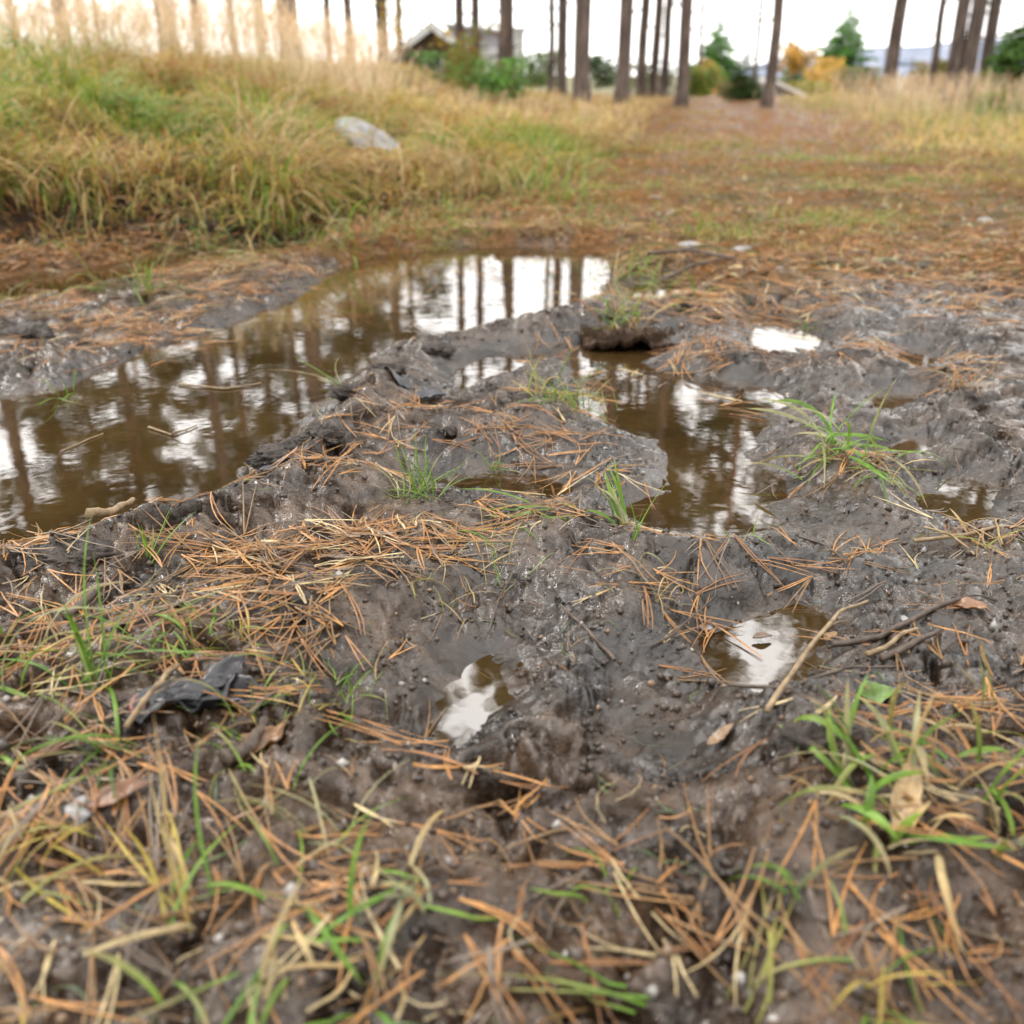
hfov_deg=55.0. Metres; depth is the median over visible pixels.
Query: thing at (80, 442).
dry stem
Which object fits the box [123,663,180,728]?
twig
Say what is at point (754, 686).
twig
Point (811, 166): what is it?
sparse track grass
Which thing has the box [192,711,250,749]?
pine needle
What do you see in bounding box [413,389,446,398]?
dead leaf
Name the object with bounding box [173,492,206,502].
puddle water
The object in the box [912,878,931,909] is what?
pine needle
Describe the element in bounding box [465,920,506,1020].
pine needle
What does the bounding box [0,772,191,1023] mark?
grass tuft
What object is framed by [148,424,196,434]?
dry stem
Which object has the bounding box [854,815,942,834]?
pine needle
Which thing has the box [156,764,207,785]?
pine needle
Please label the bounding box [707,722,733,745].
dead leaf
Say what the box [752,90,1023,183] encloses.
verge grass
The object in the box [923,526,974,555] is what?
dry stem
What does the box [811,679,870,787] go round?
grass tuft
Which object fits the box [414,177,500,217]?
grass tuft
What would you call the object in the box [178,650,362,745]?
grass tuft
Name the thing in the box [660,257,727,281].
twig
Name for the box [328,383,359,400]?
mud clod
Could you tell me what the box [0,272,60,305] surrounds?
grass tuft
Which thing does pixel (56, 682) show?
pine needle
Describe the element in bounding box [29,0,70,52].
pine tree
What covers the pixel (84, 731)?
pine needle
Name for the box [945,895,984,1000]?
pine needle
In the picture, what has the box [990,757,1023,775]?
pine needle
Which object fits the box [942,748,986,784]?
pine needle
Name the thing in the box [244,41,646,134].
seeding grass
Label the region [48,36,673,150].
bank grass
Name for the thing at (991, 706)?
pine needle
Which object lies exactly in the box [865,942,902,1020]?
pine needle
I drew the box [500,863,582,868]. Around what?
pine needle
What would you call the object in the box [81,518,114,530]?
mud clod
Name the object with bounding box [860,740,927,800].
pine needle
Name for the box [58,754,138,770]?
pine needle
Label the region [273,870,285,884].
pine needle
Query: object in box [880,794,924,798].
pine needle
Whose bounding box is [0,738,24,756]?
pine needle
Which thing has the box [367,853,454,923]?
pine needle
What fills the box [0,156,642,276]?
leaf litter
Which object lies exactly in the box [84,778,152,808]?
dead leaf
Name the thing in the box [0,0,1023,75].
sky
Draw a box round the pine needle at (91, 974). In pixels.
[82,948,94,1023]
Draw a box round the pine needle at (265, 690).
[230,685,316,706]
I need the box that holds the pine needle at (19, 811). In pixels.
[0,808,24,822]
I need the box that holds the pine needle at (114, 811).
[112,744,170,815]
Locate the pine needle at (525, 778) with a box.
[483,767,548,786]
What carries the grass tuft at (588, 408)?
on the ground at (564, 745)
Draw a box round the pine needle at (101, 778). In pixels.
[59,777,125,781]
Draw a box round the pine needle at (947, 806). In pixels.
[937,797,999,824]
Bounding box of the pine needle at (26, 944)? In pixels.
[0,912,62,975]
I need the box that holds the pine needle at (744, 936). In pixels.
[732,875,763,943]
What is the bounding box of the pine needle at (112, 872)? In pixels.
[69,858,166,879]
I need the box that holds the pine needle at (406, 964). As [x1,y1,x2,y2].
[394,951,411,993]
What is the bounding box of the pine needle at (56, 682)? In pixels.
[50,664,67,697]
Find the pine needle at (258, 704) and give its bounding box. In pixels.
[250,684,283,715]
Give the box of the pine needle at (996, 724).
[994,696,1012,730]
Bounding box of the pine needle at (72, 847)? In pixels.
[53,836,154,871]
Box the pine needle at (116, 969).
[96,953,119,1023]
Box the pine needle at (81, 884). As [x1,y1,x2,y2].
[70,872,163,967]
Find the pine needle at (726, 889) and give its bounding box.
[722,883,856,1004]
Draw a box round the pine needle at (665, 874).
[656,857,687,883]
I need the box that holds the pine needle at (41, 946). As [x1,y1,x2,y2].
[0,890,58,953]
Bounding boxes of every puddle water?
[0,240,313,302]
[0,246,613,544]
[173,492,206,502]
[422,655,530,747]
[432,470,575,497]
[448,351,550,388]
[566,340,657,369]
[571,364,790,537]
[621,276,699,298]
[698,594,833,692]
[745,312,826,351]
[861,390,916,408]
[867,439,929,452]
[895,348,942,366]
[914,475,1009,524]
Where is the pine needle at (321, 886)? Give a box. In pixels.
[305,859,373,895]
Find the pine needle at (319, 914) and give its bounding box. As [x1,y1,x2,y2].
[310,907,395,967]
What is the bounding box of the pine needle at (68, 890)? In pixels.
[53,879,97,900]
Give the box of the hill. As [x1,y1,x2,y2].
[731,37,1011,76]
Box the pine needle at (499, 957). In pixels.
[495,939,503,1004]
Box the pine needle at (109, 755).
[105,736,133,760]
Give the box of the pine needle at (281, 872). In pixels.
[277,819,403,873]
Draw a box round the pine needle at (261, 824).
[236,764,276,844]
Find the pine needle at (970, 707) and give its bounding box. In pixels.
[909,701,999,714]
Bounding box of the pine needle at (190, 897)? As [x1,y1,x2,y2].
[185,889,195,918]
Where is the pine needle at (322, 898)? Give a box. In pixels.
[267,890,340,923]
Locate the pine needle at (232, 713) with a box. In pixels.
[221,710,240,715]
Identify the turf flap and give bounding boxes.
[580,324,674,351]
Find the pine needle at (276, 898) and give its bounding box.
[250,882,357,908]
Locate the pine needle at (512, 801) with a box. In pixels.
[485,790,533,815]
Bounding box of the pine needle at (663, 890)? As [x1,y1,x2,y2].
[661,886,705,944]
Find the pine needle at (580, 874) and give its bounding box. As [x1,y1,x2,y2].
[509,871,583,938]
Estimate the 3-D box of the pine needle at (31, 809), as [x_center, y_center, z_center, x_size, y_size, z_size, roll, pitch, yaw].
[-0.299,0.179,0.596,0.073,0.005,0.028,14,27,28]
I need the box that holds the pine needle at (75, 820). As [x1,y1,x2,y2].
[72,797,77,845]
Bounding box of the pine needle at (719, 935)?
[714,847,768,941]
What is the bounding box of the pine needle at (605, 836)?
[548,797,617,845]
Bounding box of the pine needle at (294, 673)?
[261,670,328,677]
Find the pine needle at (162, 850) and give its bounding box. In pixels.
[126,828,184,881]
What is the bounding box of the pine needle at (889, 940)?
[876,928,995,1023]
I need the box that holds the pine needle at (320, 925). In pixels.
[238,914,330,1010]
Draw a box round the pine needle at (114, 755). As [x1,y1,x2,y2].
[97,745,164,777]
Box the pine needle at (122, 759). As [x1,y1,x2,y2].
[99,747,151,774]
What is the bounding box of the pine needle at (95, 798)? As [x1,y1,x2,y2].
[81,764,97,811]
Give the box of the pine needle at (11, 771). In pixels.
[0,755,19,805]
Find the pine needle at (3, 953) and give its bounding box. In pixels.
[0,945,33,1022]
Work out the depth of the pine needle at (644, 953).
0.52 m
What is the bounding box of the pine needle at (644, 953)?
[569,923,656,956]
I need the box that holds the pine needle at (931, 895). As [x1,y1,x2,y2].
[929,892,1023,1023]
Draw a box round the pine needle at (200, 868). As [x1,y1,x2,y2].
[95,826,204,871]
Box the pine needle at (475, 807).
[437,799,500,821]
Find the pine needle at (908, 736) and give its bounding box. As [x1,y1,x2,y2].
[896,732,929,747]
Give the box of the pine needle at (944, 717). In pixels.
[920,712,959,723]
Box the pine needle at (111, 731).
[77,716,116,735]
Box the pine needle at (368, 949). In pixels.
[356,926,390,1014]
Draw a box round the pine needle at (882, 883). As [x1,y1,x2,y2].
[821,872,898,923]
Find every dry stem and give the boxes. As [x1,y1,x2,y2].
[60,433,102,451]
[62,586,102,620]
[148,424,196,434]
[178,382,260,389]
[764,600,868,713]
[913,525,1023,542]
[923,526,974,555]
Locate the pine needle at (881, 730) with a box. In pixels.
[814,701,901,739]
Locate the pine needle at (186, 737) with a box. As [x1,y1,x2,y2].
[183,729,200,751]
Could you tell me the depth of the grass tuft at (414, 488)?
1.09 m
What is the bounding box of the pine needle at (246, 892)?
[211,864,267,933]
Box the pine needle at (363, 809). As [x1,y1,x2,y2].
[353,803,405,831]
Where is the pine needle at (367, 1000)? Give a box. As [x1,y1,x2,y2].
[356,984,372,1023]
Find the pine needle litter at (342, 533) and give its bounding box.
[0,93,1023,1022]
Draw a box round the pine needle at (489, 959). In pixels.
[487,944,510,1023]
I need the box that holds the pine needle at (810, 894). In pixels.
[806,881,840,963]
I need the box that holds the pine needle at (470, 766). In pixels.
[464,765,502,768]
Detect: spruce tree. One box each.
[675,16,741,93]
[722,44,762,100]
[777,40,808,86]
[802,4,880,93]
[959,7,1023,108]
[973,32,1020,91]
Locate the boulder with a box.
[331,117,397,149]
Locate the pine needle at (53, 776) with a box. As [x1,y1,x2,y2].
[48,769,76,848]
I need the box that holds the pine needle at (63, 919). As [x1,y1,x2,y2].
[43,909,114,926]
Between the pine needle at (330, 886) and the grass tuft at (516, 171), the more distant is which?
the grass tuft at (516, 171)
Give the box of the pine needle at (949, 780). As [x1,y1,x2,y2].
[874,761,956,781]
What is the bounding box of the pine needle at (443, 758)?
[381,748,477,773]
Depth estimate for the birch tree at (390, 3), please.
10.80 m
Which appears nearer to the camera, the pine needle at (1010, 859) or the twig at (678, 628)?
the pine needle at (1010, 859)
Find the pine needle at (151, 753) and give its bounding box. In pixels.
[147,742,181,778]
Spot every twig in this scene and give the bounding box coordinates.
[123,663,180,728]
[487,571,512,633]
[562,606,615,661]
[647,246,735,264]
[652,596,714,645]
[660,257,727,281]
[728,644,908,688]
[798,535,844,561]
[832,594,994,646]
[865,627,919,656]
[878,628,939,662]
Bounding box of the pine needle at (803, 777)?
[753,774,806,814]
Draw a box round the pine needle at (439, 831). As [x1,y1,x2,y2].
[397,821,482,851]
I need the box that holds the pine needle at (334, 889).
[319,860,336,899]
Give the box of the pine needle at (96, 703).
[92,695,119,746]
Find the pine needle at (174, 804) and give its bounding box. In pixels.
[160,749,176,813]
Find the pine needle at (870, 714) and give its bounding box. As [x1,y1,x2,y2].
[834,709,888,717]
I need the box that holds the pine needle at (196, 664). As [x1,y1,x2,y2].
[190,660,201,677]
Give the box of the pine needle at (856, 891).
[848,880,957,1000]
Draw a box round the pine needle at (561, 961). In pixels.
[549,959,652,964]
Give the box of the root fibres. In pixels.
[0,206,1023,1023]
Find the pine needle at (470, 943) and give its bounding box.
[464,933,524,1023]
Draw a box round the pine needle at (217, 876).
[202,866,269,936]
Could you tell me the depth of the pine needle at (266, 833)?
0.56 m
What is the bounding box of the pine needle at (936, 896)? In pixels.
[905,891,942,906]
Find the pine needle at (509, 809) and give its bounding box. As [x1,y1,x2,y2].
[500,800,545,840]
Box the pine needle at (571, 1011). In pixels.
[537,1008,587,1023]
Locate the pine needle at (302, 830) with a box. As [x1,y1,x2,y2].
[293,818,347,835]
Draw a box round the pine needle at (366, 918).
[361,891,412,923]
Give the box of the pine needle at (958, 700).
[930,693,985,705]
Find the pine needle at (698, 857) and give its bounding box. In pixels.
[663,826,738,908]
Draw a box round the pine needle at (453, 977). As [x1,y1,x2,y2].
[433,938,509,990]
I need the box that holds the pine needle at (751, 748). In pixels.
[701,738,767,786]
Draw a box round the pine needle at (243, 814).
[229,791,280,820]
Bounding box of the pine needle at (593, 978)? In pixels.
[581,924,616,1023]
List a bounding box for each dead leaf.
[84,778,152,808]
[124,677,226,723]
[129,694,145,710]
[154,680,252,712]
[184,655,244,705]
[216,673,266,704]
[240,714,292,760]
[257,456,289,472]
[383,365,415,389]
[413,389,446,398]
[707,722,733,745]
[752,632,772,638]
[824,631,837,639]
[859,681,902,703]
[889,761,922,829]
[951,597,989,611]
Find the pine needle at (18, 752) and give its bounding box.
[12,748,28,764]
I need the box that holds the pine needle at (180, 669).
[114,617,185,674]
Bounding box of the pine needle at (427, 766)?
[413,762,504,767]
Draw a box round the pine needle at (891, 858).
[812,856,917,878]
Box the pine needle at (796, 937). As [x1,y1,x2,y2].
[764,891,809,957]
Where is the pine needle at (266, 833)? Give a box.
[261,827,348,893]
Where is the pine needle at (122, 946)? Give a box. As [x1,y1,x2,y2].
[112,938,176,978]
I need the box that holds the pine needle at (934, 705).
[894,704,941,715]
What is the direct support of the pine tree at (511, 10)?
on the ground at (564, 745)
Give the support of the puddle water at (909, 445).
on the ground at (564, 745)
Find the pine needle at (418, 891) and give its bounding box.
[405,850,424,909]
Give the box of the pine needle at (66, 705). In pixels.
[27,696,73,740]
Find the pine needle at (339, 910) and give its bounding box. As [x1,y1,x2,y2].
[290,893,362,940]
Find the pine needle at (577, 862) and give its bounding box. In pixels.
[531,840,623,868]
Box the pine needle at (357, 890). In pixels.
[310,881,360,988]
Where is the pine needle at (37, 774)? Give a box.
[29,770,75,803]
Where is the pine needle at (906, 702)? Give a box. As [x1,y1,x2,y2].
[864,698,911,719]
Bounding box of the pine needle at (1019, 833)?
[1007,826,1023,835]
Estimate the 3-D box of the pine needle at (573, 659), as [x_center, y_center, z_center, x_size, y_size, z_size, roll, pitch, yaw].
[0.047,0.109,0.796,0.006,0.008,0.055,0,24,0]
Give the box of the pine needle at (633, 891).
[610,858,686,951]
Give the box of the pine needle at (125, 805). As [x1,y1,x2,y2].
[123,786,130,862]
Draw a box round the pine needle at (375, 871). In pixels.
[370,850,378,885]
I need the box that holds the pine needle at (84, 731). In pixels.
[28,726,97,758]
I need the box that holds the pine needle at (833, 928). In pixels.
[812,820,866,936]
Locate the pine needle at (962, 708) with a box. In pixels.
[958,685,1011,712]
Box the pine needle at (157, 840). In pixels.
[148,770,163,869]
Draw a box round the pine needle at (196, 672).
[182,671,206,677]
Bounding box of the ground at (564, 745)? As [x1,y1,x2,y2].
[0,65,1023,1023]
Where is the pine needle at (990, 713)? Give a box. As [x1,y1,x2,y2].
[987,712,1022,717]
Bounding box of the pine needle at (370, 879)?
[359,860,378,886]
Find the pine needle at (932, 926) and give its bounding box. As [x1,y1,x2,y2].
[928,918,953,959]
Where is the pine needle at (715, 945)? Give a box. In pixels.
[657,939,733,951]
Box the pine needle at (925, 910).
[893,906,944,920]
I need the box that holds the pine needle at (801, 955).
[796,946,847,1017]
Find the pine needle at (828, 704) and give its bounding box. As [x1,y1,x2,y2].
[794,695,837,722]
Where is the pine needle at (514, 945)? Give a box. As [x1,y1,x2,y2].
[442,936,536,986]
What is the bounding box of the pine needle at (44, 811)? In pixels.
[0,808,51,853]
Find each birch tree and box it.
[357,0,458,59]
[778,37,820,81]
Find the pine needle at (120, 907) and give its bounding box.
[80,865,191,932]
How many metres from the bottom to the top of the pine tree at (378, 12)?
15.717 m
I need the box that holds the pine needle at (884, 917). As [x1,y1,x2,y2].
[833,905,906,956]
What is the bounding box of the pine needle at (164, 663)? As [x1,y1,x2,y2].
[152,639,166,672]
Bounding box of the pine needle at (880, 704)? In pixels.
[830,677,896,710]
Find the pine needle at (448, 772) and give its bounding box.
[443,748,452,779]
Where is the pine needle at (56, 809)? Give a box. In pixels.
[51,801,67,862]
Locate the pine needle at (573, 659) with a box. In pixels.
[565,631,575,663]
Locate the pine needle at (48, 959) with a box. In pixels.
[29,938,56,1006]
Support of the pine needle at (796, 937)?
on the ground at (564, 745)
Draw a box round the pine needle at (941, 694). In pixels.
[893,674,980,708]
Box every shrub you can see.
[405,50,484,90]
[458,56,531,101]
[514,50,570,89]
[589,53,616,89]
[630,63,676,95]
[689,65,726,96]
[694,58,721,93]
[715,74,749,97]
[785,80,832,95]
[800,56,848,94]
[822,66,904,94]
[901,57,979,93]
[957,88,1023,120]
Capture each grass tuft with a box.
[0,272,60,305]
[0,516,224,704]
[0,581,189,784]
[0,679,160,824]
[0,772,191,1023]
[1,205,122,250]
[35,369,76,405]
[60,250,104,295]
[76,809,444,1023]
[77,597,216,657]
[105,714,330,950]
[110,236,198,304]
[133,598,300,667]
[134,505,195,562]
[150,188,311,274]
[157,208,258,256]
[165,679,280,820]
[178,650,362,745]
[199,720,418,883]
[251,201,340,244]
[263,644,389,735]
[267,190,408,269]
[287,357,341,385]
[344,862,498,984]
[364,190,433,230]
[373,430,472,503]
[376,468,442,499]
[410,208,473,252]
[410,549,516,636]
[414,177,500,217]
[427,923,649,1013]
[442,493,584,591]
[462,488,590,521]
[473,447,520,473]
[488,146,540,191]
[492,144,618,206]
[511,344,608,422]
[530,848,636,917]
[545,185,626,225]
[559,374,617,413]
[571,273,682,344]
[579,243,688,287]
[586,458,649,528]
[600,552,697,625]
[629,484,665,540]
[644,262,718,309]
[721,512,769,544]
[726,847,857,902]
[726,875,795,1023]
[746,378,946,507]
[752,857,982,1023]
[775,674,1023,957]
[794,314,826,331]
[800,424,936,504]
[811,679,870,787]
[842,681,1023,857]
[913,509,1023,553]
[929,357,1023,401]
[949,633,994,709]
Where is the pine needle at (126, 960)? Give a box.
[124,856,190,963]
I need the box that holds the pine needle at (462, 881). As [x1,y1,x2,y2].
[447,877,486,884]
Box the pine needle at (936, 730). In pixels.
[915,706,941,748]
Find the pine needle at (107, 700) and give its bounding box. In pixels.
[51,687,111,706]
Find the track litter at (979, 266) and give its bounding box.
[399,94,1023,287]
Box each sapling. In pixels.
[0,23,42,53]
[433,20,506,97]
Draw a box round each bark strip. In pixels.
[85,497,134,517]
[219,716,268,767]
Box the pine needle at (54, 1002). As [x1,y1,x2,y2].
[29,994,162,1023]
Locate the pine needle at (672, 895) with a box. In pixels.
[565,878,693,903]
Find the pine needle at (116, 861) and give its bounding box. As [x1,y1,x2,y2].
[113,809,147,869]
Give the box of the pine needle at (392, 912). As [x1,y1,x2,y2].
[379,884,438,925]
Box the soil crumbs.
[0,110,1023,1023]
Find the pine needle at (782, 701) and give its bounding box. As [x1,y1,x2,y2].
[739,697,792,721]
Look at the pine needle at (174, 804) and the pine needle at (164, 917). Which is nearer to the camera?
the pine needle at (164, 917)
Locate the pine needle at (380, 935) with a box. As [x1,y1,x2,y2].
[345,872,399,967]
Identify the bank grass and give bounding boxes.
[0,27,634,233]
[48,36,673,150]
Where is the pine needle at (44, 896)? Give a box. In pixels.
[30,873,83,905]
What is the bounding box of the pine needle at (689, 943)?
[665,914,759,996]
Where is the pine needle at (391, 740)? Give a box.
[316,714,414,750]
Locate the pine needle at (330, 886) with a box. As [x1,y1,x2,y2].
[312,880,411,927]
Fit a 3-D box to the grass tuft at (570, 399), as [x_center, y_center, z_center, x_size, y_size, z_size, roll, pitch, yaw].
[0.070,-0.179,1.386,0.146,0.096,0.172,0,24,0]
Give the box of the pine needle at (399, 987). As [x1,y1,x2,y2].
[341,970,424,1023]
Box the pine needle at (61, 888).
[57,881,87,921]
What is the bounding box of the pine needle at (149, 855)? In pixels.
[139,808,195,866]
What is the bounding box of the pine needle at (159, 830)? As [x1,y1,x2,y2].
[137,795,193,867]
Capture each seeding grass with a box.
[0,0,420,123]
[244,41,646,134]
[753,63,1023,136]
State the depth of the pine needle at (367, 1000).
0.48 m
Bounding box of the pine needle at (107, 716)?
[87,680,179,725]
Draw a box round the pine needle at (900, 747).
[854,745,931,755]
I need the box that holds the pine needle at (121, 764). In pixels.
[103,758,150,864]
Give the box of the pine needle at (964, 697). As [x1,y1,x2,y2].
[935,694,1008,700]
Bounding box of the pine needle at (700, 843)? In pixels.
[684,783,713,878]
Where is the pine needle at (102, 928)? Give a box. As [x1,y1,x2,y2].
[58,911,128,948]
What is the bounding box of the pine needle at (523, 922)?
[464,904,532,928]
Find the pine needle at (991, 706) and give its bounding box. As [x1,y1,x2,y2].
[958,699,1023,710]
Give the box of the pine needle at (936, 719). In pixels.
[925,699,965,753]
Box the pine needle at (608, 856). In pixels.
[559,816,622,866]
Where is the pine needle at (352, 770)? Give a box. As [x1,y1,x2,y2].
[324,754,357,777]
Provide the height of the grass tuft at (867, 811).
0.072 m
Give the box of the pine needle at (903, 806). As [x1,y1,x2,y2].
[856,799,932,808]
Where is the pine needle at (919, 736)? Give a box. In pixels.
[893,725,941,751]
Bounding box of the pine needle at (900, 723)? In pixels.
[893,712,935,737]
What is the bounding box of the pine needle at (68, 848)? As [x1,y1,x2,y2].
[25,818,102,869]
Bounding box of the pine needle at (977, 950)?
[969,944,1012,954]
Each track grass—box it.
[132,134,1023,292]
[635,98,1023,147]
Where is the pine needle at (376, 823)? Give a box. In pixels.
[325,805,387,830]
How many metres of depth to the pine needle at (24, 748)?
0.67 m
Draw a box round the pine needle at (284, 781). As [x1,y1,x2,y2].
[274,759,298,789]
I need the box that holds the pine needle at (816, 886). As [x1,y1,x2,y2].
[763,877,827,888]
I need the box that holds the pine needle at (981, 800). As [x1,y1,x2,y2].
[879,745,999,810]
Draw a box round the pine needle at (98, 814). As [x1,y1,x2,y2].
[58,780,104,823]
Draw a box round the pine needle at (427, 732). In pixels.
[424,698,446,737]
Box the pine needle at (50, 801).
[17,769,85,862]
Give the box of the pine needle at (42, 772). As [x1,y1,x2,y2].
[0,751,56,781]
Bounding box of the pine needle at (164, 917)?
[144,894,244,922]
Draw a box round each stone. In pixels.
[62,795,92,824]
[678,241,699,247]
[699,624,712,630]
[730,246,751,251]
[978,217,991,222]
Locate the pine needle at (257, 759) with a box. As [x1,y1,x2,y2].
[250,749,266,767]
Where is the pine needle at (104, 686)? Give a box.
[65,662,134,717]
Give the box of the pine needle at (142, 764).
[136,762,175,776]
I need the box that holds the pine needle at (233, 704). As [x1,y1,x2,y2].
[202,690,276,728]
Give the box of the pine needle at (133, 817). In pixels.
[92,798,146,872]
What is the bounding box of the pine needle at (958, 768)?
[954,753,1023,770]
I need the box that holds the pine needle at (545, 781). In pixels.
[516,778,547,812]
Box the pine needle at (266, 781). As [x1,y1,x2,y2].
[259,751,273,814]
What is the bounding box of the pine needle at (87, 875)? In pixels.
[62,867,110,883]
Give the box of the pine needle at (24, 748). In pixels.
[13,746,29,750]
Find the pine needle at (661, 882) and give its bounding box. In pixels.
[580,850,675,888]
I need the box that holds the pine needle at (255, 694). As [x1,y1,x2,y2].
[253,685,322,695]
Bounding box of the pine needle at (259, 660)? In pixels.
[241,628,265,678]
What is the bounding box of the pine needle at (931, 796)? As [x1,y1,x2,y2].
[903,760,983,838]
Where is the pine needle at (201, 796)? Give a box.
[197,791,250,853]
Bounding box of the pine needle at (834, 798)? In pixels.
[830,786,888,813]
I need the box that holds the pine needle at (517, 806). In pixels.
[513,785,541,820]
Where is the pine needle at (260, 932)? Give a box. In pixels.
[193,923,274,990]
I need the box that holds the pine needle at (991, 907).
[975,886,995,914]
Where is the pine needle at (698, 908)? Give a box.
[682,876,706,940]
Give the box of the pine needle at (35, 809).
[0,797,47,848]
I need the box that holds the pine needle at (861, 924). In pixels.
[801,919,865,999]
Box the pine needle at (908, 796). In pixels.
[893,787,991,836]
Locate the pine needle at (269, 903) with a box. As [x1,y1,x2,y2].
[249,890,280,911]
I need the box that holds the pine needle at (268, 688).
[249,686,327,692]
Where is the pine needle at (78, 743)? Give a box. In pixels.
[11,741,87,761]
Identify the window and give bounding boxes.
[424,54,443,71]
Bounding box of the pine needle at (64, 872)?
[46,869,92,876]
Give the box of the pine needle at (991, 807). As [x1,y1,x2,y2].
[987,804,1009,828]
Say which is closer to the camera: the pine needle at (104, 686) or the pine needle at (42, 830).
the pine needle at (42, 830)
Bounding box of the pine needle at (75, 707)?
[64,687,97,723]
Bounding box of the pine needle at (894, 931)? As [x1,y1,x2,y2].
[807,911,897,1023]
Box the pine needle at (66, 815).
[59,777,109,823]
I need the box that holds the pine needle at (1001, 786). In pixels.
[998,762,1023,789]
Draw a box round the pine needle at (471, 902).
[458,897,548,955]
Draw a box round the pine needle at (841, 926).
[830,922,883,937]
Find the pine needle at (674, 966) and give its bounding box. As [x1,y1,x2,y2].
[662,938,696,995]
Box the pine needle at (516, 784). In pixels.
[500,780,569,788]
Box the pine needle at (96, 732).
[95,719,105,752]
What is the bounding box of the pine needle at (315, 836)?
[297,826,383,837]
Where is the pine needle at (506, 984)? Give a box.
[466,979,509,1023]
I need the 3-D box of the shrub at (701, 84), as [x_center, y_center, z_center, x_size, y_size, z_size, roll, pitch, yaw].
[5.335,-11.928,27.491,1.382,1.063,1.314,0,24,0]
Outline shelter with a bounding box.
[756,79,805,95]
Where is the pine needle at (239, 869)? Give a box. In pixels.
[205,815,244,882]
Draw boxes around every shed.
[441,21,498,82]
[480,27,526,87]
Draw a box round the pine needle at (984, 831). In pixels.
[944,809,1017,850]
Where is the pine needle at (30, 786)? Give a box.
[0,785,32,790]
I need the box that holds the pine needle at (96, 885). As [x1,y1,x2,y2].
[93,865,137,888]
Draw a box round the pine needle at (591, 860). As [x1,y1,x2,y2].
[583,808,671,865]
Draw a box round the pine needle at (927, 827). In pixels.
[911,814,1004,890]
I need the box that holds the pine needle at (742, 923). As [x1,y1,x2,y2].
[681,904,748,1009]
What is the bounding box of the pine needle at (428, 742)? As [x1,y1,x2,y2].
[362,726,447,747]
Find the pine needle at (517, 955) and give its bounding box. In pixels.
[511,948,577,1023]
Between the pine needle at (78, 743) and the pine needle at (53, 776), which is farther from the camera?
the pine needle at (78, 743)
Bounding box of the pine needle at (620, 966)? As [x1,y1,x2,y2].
[602,952,630,974]
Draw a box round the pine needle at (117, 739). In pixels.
[78,735,154,757]
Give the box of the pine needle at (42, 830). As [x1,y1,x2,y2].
[33,812,56,845]
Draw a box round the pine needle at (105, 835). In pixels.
[92,815,122,862]
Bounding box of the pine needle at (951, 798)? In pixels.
[841,744,958,801]
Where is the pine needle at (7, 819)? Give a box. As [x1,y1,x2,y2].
[0,815,10,829]
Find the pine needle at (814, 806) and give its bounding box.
[777,800,817,886]
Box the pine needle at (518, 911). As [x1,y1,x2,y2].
[514,885,522,928]
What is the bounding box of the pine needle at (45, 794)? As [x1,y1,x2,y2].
[0,782,51,882]
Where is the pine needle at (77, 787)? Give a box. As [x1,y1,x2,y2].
[17,765,88,792]
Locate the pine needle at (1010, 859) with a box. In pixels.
[992,849,1023,867]
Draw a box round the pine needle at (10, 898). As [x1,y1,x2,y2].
[3,884,25,915]
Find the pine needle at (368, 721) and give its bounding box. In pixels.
[326,709,424,745]
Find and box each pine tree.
[5,0,19,39]
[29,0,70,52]
[77,1,92,45]
[90,0,104,52]
[149,0,178,54]
[150,0,174,54]
[184,0,202,54]
[225,0,239,55]
[244,0,266,56]
[275,0,303,58]
[313,0,333,61]
[343,0,359,57]
[358,0,391,66]
[389,0,402,67]
[450,0,484,78]
[453,0,485,80]
[477,0,520,75]
[507,0,515,83]
[533,0,556,93]
[542,0,574,96]
[570,0,591,103]
[612,0,649,104]
[631,0,670,98]
[646,0,680,99]
[647,0,664,98]
[672,0,708,106]
[694,0,708,96]
[748,0,790,106]
[752,0,763,91]
[879,0,917,98]
[911,0,954,96]
[939,0,971,103]
[956,0,1007,101]
[971,0,1004,79]
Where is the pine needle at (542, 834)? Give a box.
[498,827,566,851]
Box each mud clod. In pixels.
[0,320,55,339]
[13,535,143,580]
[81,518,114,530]
[245,434,337,469]
[293,421,347,446]
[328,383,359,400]
[366,362,407,374]
[421,342,456,355]
[442,425,458,437]
[769,722,828,759]
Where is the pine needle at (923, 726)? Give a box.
[922,722,966,776]
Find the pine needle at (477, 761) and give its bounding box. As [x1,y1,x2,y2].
[462,756,480,787]
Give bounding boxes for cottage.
[389,21,469,76]
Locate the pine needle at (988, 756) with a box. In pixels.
[970,746,1023,759]
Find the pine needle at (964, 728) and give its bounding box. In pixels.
[898,706,988,730]
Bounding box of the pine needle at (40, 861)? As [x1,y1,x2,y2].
[34,858,109,871]
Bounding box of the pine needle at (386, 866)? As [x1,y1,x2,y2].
[291,864,395,875]
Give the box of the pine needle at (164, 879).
[140,873,177,891]
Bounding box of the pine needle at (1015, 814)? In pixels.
[1009,808,1023,824]
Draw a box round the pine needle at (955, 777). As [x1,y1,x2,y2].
[902,742,969,785]
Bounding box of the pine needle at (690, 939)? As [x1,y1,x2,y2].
[612,853,712,961]
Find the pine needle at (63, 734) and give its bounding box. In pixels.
[5,724,76,780]
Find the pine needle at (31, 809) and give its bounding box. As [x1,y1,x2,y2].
[0,777,60,826]
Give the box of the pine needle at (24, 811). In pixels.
[0,797,37,841]

